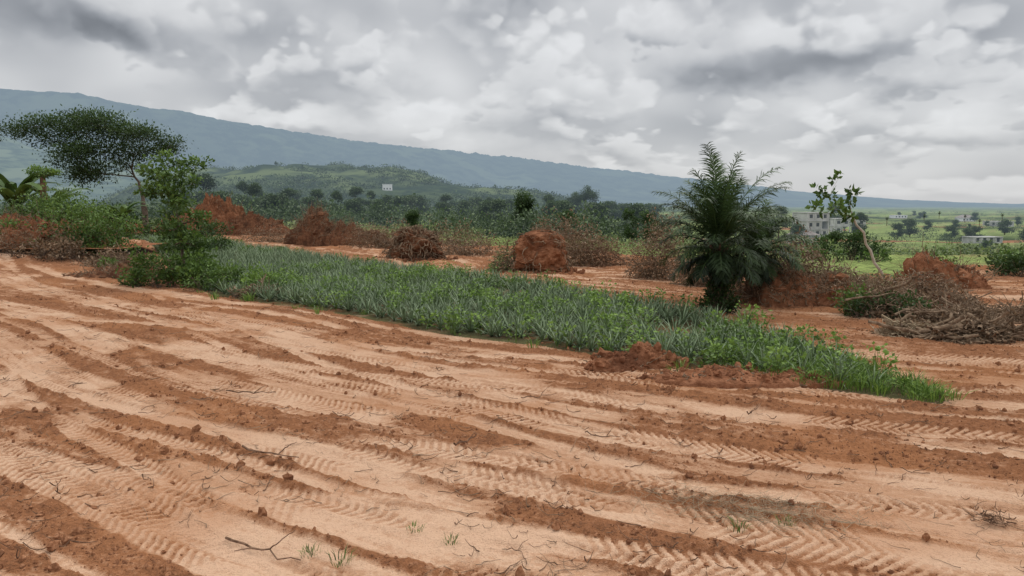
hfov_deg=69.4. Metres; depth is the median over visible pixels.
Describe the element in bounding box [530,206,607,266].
brush heap
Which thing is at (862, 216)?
tree
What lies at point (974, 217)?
tree
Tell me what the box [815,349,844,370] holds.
pineapple plant
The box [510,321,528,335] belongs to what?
pineapple plant
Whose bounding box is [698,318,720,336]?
pineapple plant
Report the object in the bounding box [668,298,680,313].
pineapple plant
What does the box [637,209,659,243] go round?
tree
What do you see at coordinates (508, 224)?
bushland
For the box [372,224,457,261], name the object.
root ball
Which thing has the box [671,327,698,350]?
pineapple plant
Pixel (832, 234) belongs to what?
tree
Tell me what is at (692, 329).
pineapple plant
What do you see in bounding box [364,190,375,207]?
tree
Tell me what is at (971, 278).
dirt mound
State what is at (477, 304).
pineapple plant
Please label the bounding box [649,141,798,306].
oil palm
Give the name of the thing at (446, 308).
pineapple plant
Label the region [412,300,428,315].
pineapple plant
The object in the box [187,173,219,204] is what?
tree
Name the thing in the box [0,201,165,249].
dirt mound
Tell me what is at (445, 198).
tree
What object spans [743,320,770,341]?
pineapple plant
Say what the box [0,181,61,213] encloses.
banana plant
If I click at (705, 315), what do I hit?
pineapple plant
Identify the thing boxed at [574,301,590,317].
pineapple plant
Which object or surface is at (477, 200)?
tree
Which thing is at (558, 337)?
pineapple plant
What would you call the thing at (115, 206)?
banana plant
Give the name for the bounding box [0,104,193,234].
umbrella tree
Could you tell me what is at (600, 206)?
tree
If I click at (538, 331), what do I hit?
pineapple plant
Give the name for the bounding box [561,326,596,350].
pineapple plant
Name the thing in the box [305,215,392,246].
brush pile
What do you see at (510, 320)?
pineapple plant
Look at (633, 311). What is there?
pineapple plant
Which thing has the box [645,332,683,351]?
pineapple plant
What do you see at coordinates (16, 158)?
foothill
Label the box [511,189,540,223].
tree
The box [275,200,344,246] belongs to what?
dirt mound
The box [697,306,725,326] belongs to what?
pineapple plant
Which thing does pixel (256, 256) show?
pineapple crop
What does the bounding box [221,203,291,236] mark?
dirt mound
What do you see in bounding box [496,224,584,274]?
dirt mound
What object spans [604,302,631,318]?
pineapple plant
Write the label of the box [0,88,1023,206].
mountain ridge
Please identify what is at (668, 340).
pineapple plant
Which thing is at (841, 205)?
leaning sapling
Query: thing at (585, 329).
pineapple plant
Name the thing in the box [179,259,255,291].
bush
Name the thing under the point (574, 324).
pineapple plant
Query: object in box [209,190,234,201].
tree
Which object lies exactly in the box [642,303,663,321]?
pineapple plant
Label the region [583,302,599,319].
pineapple plant
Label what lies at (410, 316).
pineapple plant
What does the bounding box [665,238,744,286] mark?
brush heap
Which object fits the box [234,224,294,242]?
brush heap
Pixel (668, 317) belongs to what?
pineapple plant
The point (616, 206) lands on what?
tree
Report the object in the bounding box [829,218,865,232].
unfinished building
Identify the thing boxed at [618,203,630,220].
tree
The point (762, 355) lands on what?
pineapple plant
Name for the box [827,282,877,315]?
bush
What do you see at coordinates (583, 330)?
pineapple plant
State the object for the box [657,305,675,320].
pineapple plant
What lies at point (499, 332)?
pineapple plant
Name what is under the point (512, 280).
broadleaf weeds
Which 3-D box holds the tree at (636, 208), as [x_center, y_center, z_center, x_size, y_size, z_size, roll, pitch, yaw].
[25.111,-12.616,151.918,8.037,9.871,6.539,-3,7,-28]
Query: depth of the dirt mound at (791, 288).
22.18 m
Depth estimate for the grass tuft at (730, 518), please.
6.92 m
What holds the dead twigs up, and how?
on the ground at (388, 483)
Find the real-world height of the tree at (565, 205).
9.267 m
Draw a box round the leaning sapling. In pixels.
[805,169,883,277]
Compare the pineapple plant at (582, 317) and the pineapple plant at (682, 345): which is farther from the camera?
the pineapple plant at (582, 317)
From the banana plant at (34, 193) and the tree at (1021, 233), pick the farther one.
the tree at (1021, 233)
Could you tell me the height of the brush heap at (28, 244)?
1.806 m
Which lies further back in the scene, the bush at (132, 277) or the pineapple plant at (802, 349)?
the bush at (132, 277)
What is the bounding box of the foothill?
[0,136,155,204]
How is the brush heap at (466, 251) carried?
on the ground at (388, 483)
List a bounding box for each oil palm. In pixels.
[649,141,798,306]
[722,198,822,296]
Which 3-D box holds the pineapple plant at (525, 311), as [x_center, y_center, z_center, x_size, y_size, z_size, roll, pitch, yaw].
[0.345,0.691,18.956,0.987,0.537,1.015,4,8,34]
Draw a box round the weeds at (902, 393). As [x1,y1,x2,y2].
[680,330,951,400]
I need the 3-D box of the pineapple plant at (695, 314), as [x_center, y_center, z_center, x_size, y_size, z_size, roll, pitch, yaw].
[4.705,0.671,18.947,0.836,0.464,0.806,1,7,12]
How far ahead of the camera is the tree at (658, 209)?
404.53 m
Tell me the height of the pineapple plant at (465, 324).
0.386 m
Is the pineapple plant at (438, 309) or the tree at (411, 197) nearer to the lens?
the pineapple plant at (438, 309)
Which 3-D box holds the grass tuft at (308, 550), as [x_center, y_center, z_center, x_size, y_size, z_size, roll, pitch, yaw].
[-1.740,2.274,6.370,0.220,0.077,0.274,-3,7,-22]
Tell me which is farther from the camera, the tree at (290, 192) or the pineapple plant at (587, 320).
the tree at (290, 192)
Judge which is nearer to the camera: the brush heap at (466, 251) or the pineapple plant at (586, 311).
the pineapple plant at (586, 311)
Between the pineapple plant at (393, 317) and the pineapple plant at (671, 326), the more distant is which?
the pineapple plant at (393, 317)
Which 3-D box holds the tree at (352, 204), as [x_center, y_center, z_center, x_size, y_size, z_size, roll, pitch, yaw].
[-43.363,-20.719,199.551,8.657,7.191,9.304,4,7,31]
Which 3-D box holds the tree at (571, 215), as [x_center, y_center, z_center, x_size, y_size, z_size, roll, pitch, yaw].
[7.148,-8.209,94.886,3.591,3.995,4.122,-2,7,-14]
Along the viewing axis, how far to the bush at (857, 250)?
40.68 m
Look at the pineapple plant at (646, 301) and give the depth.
20.47 m
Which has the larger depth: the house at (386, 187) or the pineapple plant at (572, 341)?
the house at (386, 187)
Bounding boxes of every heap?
[0,219,87,253]
[72,242,157,266]
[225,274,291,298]
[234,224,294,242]
[339,216,409,248]
[426,218,495,245]
[439,232,503,256]
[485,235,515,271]
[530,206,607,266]
[567,231,633,253]
[574,238,630,266]
[621,202,690,280]
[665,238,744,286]
[728,221,837,297]
[808,261,913,289]
[816,263,915,295]
[844,277,938,318]
[866,309,943,337]
[874,282,992,309]
[884,266,977,297]
[893,290,1021,325]
[902,310,1023,343]
[941,291,1023,323]
[962,502,1016,528]
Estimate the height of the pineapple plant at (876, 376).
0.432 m
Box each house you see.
[382,184,391,190]
[787,230,818,243]
[889,215,906,217]
[954,215,973,220]
[962,236,1002,242]
[982,221,1013,226]
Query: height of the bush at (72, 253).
1.380 m
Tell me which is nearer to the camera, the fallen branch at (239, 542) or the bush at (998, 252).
the fallen branch at (239, 542)
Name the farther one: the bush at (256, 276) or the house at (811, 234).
the house at (811, 234)
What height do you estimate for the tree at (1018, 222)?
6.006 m
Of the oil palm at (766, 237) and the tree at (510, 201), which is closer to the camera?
the oil palm at (766, 237)
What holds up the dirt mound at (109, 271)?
on the ground at (388, 483)
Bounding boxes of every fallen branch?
[225,530,300,560]
[226,385,275,393]
[242,442,298,457]
[453,433,476,445]
[521,388,555,397]
[585,429,619,436]
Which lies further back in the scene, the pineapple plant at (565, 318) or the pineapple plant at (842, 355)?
the pineapple plant at (565, 318)
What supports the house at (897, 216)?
on the ground at (388, 483)
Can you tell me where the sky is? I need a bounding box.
[0,0,1023,203]
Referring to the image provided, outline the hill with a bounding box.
[95,164,619,212]
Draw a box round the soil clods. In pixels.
[0,276,1023,575]
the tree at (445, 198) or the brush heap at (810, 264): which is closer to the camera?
the brush heap at (810, 264)
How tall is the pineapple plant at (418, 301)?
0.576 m
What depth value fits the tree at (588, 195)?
326.74 m
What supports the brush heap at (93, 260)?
on the ground at (388, 483)
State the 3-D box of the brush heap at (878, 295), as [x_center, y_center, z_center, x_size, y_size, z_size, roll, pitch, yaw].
[10.275,0.280,20.015,2.842,1.319,1.911,0,6,0]
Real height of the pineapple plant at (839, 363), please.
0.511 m
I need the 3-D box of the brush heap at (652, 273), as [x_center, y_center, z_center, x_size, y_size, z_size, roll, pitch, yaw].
[5.989,-1.898,30.512,2.917,3.295,2.524,0,6,0]
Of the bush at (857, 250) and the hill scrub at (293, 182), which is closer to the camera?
the bush at (857, 250)
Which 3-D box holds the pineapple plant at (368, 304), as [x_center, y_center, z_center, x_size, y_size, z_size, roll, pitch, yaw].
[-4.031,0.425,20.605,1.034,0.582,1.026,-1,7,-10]
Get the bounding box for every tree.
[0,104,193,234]
[22,164,61,209]
[133,148,217,284]
[163,188,195,206]
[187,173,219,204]
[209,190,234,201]
[233,195,254,209]
[234,181,251,198]
[242,182,265,210]
[255,190,266,197]
[255,192,289,216]
[279,187,304,207]
[292,189,304,199]
[299,196,317,211]
[307,188,329,209]
[329,190,342,211]
[343,198,367,221]
[348,186,365,204]
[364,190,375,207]
[367,198,387,219]
[378,194,392,213]
[383,195,413,211]
[403,195,419,212]
[403,209,421,225]
[404,198,412,208]
[407,195,432,213]
[432,201,455,217]
[439,194,454,209]
[455,199,474,216]
[465,196,482,210]
[472,200,494,224]
[484,199,509,225]
[499,198,514,214]
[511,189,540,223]
[539,199,561,220]
[541,194,554,209]
[545,200,573,223]
[556,209,579,229]
[565,185,600,204]
[566,193,581,211]
[580,201,616,226]
[602,200,622,219]
[604,201,618,217]
[612,202,646,233]
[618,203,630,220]
[621,207,641,239]
[630,202,654,220]
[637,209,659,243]
[653,203,666,219]
[767,206,792,238]
[786,222,811,244]
[823,229,846,247]
[827,204,841,219]
[849,212,868,229]
[888,223,905,238]
[901,218,920,236]
[922,220,934,229]
[943,225,960,238]
[950,219,962,227]
[955,227,975,239]
[970,212,978,221]
[971,225,985,235]
[979,240,994,251]
[995,218,1016,234]
[1014,216,1023,224]
[1016,227,1023,239]
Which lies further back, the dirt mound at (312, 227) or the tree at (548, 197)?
the tree at (548, 197)
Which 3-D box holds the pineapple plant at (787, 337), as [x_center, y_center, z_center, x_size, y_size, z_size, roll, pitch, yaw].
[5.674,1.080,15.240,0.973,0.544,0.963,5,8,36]
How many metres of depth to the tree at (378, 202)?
192.40 m
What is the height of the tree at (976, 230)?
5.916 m
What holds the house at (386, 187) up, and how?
on the hill
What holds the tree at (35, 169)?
on the ground at (388, 483)
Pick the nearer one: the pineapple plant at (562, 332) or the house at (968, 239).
the pineapple plant at (562, 332)
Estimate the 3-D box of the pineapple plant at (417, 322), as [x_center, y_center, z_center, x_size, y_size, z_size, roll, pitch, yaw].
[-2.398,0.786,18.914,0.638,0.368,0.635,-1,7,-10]
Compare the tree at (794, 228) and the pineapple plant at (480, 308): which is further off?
the tree at (794, 228)
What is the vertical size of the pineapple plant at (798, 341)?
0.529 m
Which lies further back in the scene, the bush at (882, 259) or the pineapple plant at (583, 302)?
the bush at (882, 259)
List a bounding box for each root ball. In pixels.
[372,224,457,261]
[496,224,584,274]
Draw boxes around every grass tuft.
[297,542,322,558]
[326,546,357,567]
[406,520,424,533]
[441,532,458,544]
[727,515,753,533]
[775,514,795,526]
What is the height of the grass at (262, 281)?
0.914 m
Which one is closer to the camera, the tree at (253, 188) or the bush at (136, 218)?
the bush at (136, 218)
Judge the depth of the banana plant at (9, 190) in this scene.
46.25 m
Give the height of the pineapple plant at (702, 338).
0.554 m
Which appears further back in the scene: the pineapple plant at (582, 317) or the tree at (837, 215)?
the tree at (837, 215)
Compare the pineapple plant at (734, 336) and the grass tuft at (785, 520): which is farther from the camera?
the pineapple plant at (734, 336)
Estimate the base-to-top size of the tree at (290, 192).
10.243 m
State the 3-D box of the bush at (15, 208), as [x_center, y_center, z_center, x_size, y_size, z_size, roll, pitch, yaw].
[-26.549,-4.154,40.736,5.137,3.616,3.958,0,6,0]
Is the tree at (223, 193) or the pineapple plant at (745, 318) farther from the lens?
the tree at (223, 193)
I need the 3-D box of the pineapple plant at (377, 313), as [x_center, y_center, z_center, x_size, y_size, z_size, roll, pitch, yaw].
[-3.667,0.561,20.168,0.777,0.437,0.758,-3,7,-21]
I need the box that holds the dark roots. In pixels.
[0,275,1023,575]
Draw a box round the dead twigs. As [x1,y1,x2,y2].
[0,279,1023,575]
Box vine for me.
[694,246,744,314]
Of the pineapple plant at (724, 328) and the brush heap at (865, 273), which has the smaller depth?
the pineapple plant at (724, 328)
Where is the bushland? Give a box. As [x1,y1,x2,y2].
[0,177,1023,254]
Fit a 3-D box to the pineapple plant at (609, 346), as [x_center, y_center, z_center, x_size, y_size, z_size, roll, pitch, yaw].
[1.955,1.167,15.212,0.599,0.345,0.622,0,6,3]
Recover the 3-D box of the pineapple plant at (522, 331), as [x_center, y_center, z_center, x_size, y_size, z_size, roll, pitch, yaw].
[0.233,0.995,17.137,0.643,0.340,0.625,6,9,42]
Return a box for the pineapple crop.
[132,233,663,309]
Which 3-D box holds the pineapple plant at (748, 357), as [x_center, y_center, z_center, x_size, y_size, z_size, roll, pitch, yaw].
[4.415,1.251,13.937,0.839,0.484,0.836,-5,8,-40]
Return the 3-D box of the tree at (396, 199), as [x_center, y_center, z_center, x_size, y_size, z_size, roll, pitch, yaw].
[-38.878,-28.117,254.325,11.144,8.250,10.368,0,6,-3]
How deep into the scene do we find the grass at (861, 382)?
12.55 m
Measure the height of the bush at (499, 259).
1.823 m
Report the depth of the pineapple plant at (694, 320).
18.51 m
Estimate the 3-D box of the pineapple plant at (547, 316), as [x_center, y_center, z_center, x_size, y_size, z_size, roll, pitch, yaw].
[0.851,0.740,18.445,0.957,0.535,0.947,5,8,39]
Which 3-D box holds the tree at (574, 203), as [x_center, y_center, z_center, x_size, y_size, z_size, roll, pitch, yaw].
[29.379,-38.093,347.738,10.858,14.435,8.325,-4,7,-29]
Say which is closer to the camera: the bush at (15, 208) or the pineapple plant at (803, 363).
the pineapple plant at (803, 363)
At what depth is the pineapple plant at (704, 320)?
18.29 m
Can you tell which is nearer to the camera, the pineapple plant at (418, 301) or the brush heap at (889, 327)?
the brush heap at (889, 327)
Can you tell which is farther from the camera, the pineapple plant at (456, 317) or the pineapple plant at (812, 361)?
the pineapple plant at (456, 317)
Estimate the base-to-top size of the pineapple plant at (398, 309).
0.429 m
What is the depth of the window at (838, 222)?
315.33 m
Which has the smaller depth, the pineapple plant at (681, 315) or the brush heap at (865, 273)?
the pineapple plant at (681, 315)
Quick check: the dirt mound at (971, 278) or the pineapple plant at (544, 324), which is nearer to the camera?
the pineapple plant at (544, 324)
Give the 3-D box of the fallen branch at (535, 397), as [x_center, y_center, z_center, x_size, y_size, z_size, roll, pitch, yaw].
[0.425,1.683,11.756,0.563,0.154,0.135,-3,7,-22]
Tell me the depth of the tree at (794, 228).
203.87 m
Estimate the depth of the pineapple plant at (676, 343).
15.57 m
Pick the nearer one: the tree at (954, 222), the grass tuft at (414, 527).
the grass tuft at (414, 527)
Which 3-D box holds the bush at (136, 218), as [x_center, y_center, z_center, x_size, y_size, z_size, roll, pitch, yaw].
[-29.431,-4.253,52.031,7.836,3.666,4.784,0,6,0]
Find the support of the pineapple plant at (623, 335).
on the ground at (388, 483)
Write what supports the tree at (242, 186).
on the ground at (388, 483)
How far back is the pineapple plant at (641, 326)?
16.71 m
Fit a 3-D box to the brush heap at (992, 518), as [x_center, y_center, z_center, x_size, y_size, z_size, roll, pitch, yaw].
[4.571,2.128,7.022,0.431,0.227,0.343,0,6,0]
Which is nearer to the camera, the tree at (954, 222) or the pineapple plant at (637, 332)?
the pineapple plant at (637, 332)
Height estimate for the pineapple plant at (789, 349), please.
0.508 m
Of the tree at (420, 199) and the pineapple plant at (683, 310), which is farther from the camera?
the tree at (420, 199)
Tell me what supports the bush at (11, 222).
on the ground at (388, 483)
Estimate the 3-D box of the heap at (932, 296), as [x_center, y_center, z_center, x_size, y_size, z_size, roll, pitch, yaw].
[11.580,0.307,20.765,5.040,1.046,1.750,0,6,0]
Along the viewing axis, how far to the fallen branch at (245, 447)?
8.88 m
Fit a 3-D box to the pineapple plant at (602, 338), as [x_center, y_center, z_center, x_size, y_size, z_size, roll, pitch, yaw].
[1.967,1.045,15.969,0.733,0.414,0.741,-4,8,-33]
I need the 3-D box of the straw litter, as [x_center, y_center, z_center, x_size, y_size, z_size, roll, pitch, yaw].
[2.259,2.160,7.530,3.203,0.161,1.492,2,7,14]
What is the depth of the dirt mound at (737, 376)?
12.67 m
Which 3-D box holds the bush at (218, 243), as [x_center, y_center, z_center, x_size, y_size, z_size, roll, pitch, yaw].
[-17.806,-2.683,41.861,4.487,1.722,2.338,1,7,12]
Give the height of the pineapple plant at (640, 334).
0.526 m
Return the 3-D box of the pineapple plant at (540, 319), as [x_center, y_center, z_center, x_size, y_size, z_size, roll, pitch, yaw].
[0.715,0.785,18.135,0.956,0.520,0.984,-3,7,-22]
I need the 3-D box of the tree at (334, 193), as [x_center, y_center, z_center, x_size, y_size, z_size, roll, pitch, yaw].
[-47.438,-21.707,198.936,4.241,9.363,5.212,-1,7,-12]
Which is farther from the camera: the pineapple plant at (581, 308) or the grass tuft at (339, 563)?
the pineapple plant at (581, 308)
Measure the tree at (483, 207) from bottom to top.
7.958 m
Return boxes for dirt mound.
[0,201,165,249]
[62,256,186,279]
[91,211,159,237]
[152,189,245,234]
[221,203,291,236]
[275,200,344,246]
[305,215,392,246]
[582,337,698,372]
[609,362,847,388]
[731,249,891,307]
[881,241,1006,290]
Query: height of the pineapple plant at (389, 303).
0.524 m
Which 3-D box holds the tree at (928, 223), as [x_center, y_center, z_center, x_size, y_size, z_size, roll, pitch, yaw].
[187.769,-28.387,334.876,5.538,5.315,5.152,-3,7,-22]
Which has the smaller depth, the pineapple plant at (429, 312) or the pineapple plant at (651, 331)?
the pineapple plant at (651, 331)
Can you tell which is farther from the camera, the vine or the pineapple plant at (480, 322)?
the vine
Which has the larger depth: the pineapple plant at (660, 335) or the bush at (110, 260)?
the bush at (110, 260)
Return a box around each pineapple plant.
[339,297,354,310]
[351,302,365,311]
[352,295,379,313]
[369,301,385,315]
[371,304,392,316]
[381,295,402,311]
[385,308,400,320]
[391,304,403,316]
[395,306,414,323]
[398,303,421,322]
[401,293,427,308]
[403,299,421,314]
[406,297,416,311]
[407,313,423,325]
[411,304,429,320]
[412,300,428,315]
[417,305,445,327]
[424,296,438,309]
[425,302,446,319]
[428,314,449,329]
[435,301,451,317]
[437,307,474,325]
[447,302,476,317]
[450,319,468,332]
[452,315,471,328]
[456,297,480,315]
[457,311,482,332]
[471,296,484,312]
[474,301,491,317]
[474,311,487,327]
[475,315,503,337]
[475,321,494,333]
[481,311,503,328]
[488,318,509,336]
[493,309,523,331]
[495,308,514,326]
[499,296,517,315]
[504,310,533,334]
[507,304,529,319]
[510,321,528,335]
[512,324,531,338]
[516,304,538,320]
[524,319,552,339]
[526,313,547,333]
[527,311,548,329]
[529,315,554,334]
[535,320,563,340]
[536,308,561,325]
[539,301,559,315]
[540,322,567,344]
[542,303,570,322]
[551,322,576,340]
[552,305,574,320]
[553,330,577,346]
[556,315,579,333]
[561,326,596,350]
[562,316,581,333]
[564,321,578,335]
[565,322,599,341]
[567,319,603,343]
[569,303,600,321]
[570,296,596,310]
[570,310,600,332]
[572,310,589,324]
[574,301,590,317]
[576,331,602,350]
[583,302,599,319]
[591,319,610,338]
[591,328,613,344]
[593,311,618,329]
[594,339,618,350]
[600,317,632,336]
[601,301,619,313]
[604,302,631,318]
[604,326,626,348]
[610,328,631,347]
[612,337,628,350]
[623,301,648,319]
[623,313,652,331]
[625,324,653,344]
[630,319,664,343]
[630,324,647,340]
[631,317,656,335]
[638,297,659,313]
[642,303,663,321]
[643,297,666,308]
[643,333,663,346]
[645,324,676,350]
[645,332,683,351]
[652,328,679,351]
[652,329,675,348]
[654,299,678,317]
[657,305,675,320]
[658,317,685,338]
[660,317,693,338]
[661,308,677,321]
[664,334,699,360]
[666,324,690,344]
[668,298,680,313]
[668,302,694,323]
[671,300,685,315]
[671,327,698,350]
[673,344,699,364]
[674,299,699,319]
[676,334,706,361]
[678,318,701,338]
[682,306,704,321]
[686,331,712,355]
[688,312,699,325]
[690,327,717,349]
[692,335,733,364]
[695,313,711,326]
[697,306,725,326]
[697,308,718,320]
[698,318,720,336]
[708,304,728,321]
[709,318,741,335]
[709,330,737,349]
[710,320,734,343]
[722,324,755,342]
[722,328,742,348]
[729,342,759,365]
[733,307,761,329]
[738,325,769,343]
[740,344,776,368]
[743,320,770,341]
[743,325,775,341]
[762,323,782,337]
[770,321,800,339]
[770,348,798,366]
[774,329,798,345]
[777,339,798,359]
[781,354,818,370]
[786,332,817,351]
[790,334,832,360]
[792,344,820,365]
[793,339,812,352]
[797,351,826,368]
[814,355,858,387]
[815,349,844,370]
[818,353,863,380]
[821,340,854,363]
[832,348,870,365]
[854,364,891,387]
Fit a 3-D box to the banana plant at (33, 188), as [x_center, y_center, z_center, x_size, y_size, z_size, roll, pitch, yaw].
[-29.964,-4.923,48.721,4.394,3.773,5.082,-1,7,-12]
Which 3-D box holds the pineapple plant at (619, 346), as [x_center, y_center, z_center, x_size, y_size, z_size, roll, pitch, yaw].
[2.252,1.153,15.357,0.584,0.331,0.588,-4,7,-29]
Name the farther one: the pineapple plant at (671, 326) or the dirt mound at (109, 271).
the dirt mound at (109, 271)
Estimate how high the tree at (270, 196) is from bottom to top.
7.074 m
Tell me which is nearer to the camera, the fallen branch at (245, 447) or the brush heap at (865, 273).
the fallen branch at (245, 447)
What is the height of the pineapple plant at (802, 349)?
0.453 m
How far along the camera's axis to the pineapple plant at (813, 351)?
14.19 m
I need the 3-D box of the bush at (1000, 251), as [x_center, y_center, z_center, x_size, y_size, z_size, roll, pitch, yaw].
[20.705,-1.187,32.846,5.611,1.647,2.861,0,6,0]
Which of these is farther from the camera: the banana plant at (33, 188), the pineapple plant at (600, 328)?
the banana plant at (33, 188)
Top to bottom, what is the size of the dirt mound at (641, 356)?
0.615 m
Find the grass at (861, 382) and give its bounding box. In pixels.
[135,238,975,402]
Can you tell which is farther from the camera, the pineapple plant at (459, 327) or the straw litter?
the pineapple plant at (459, 327)
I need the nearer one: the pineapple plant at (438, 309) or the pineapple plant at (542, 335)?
the pineapple plant at (542, 335)
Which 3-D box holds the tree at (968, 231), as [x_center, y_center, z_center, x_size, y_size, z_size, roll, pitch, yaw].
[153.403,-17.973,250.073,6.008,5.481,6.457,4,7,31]
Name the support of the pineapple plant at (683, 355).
on the ground at (388, 483)
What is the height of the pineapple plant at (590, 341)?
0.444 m
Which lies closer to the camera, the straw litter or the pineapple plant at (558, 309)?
the straw litter
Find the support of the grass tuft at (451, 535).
on the ground at (388, 483)
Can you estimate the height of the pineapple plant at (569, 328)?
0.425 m
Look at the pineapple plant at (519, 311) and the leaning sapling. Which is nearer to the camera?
the pineapple plant at (519, 311)
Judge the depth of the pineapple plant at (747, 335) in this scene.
15.36 m
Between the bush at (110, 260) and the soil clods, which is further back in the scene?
the bush at (110, 260)
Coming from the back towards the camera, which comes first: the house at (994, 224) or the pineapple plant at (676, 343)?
the house at (994, 224)
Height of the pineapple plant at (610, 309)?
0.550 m
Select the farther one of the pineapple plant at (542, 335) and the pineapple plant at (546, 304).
the pineapple plant at (546, 304)
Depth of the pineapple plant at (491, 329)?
17.39 m
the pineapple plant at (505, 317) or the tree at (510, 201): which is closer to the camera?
the pineapple plant at (505, 317)
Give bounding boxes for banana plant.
[0,170,64,213]
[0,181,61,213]
[5,186,92,201]
[19,178,58,206]
[95,204,130,227]
[103,201,148,237]
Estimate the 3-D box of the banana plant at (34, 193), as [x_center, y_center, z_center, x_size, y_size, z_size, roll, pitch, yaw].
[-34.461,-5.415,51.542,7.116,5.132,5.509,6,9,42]
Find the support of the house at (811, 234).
on the ground at (388, 483)
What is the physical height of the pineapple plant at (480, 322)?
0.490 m
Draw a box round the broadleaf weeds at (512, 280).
[137,234,824,367]
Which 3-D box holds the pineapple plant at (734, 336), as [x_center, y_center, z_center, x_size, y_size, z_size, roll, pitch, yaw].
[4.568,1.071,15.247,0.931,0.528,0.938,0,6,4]
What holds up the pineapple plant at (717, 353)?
on the ground at (388, 483)
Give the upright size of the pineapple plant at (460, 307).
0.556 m
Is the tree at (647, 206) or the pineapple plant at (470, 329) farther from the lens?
the tree at (647, 206)
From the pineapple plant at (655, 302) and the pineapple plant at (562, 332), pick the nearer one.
the pineapple plant at (562, 332)
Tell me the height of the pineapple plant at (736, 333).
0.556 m
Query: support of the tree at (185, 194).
on the ground at (388, 483)
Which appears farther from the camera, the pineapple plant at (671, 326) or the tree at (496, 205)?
the tree at (496, 205)
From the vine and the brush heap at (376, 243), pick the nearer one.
the vine
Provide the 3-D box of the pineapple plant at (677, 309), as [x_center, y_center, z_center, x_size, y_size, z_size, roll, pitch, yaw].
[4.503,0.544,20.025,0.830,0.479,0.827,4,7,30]
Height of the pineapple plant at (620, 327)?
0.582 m
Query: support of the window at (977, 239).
in the house at (968, 239)
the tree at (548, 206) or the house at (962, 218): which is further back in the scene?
the house at (962, 218)
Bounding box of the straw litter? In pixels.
[574,478,914,536]
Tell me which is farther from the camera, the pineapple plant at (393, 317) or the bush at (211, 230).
the bush at (211, 230)
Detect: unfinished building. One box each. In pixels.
[792,212,829,236]
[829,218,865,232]
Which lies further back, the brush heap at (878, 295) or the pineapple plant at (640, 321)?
the brush heap at (878, 295)
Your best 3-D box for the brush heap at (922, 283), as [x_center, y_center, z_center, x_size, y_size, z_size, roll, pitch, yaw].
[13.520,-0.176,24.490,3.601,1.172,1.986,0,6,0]
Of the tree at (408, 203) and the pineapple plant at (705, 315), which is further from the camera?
the tree at (408, 203)
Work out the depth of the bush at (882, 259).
37.83 m
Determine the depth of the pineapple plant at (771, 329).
16.35 m
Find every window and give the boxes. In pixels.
[809,214,826,234]
[837,221,862,230]
[976,238,999,241]
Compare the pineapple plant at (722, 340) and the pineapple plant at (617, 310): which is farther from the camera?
the pineapple plant at (617, 310)
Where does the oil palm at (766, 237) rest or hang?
on the ground at (388, 483)
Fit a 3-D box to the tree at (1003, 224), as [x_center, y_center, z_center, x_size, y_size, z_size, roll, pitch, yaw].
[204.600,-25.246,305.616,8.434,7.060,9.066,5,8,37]
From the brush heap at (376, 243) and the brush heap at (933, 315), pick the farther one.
the brush heap at (376, 243)
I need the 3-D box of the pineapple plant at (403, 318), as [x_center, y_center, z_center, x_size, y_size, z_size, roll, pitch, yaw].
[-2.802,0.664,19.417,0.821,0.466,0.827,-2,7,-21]
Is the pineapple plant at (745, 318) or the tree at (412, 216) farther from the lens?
the tree at (412, 216)
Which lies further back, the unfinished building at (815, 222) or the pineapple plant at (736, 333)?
the unfinished building at (815, 222)
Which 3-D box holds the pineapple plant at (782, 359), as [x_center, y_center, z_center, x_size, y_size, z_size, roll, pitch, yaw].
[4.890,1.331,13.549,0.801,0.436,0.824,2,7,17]
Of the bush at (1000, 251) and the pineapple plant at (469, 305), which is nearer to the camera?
the pineapple plant at (469, 305)
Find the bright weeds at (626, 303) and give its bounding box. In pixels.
[198,260,899,377]
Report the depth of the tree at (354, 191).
256.99 m
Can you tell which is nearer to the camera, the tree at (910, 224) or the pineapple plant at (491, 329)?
the pineapple plant at (491, 329)
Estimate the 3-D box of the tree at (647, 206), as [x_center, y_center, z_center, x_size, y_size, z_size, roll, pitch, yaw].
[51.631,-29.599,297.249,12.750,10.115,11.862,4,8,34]
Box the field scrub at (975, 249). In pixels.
[28,211,1023,255]
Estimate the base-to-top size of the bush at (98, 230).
3.771 m
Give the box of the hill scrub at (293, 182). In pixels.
[104,161,588,213]
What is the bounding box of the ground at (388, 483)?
[0,207,1023,575]
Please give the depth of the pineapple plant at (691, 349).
14.29 m
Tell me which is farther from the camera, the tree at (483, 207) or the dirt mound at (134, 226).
the tree at (483, 207)
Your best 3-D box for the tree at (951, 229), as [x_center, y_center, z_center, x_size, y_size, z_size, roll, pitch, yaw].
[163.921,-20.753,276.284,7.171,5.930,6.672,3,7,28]
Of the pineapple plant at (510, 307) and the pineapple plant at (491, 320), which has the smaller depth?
the pineapple plant at (491, 320)
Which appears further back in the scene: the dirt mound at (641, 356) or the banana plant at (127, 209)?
the banana plant at (127, 209)
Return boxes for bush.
[0,180,133,232]
[0,181,80,218]
[0,215,37,252]
[0,230,92,261]
[24,196,156,255]
[55,237,125,261]
[75,236,148,257]
[76,202,153,238]
[96,252,159,267]
[111,248,225,287]
[117,265,155,287]
[135,213,233,239]
[154,225,237,252]
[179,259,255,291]
[226,283,278,298]
[235,261,287,288]
[794,246,893,262]
[804,228,893,260]
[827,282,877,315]
[837,289,942,319]
[919,243,1023,273]
[977,246,1023,276]
[986,245,1023,265]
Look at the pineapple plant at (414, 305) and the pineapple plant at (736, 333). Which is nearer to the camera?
the pineapple plant at (736, 333)
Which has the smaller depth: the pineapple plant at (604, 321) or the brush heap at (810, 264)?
the pineapple plant at (604, 321)

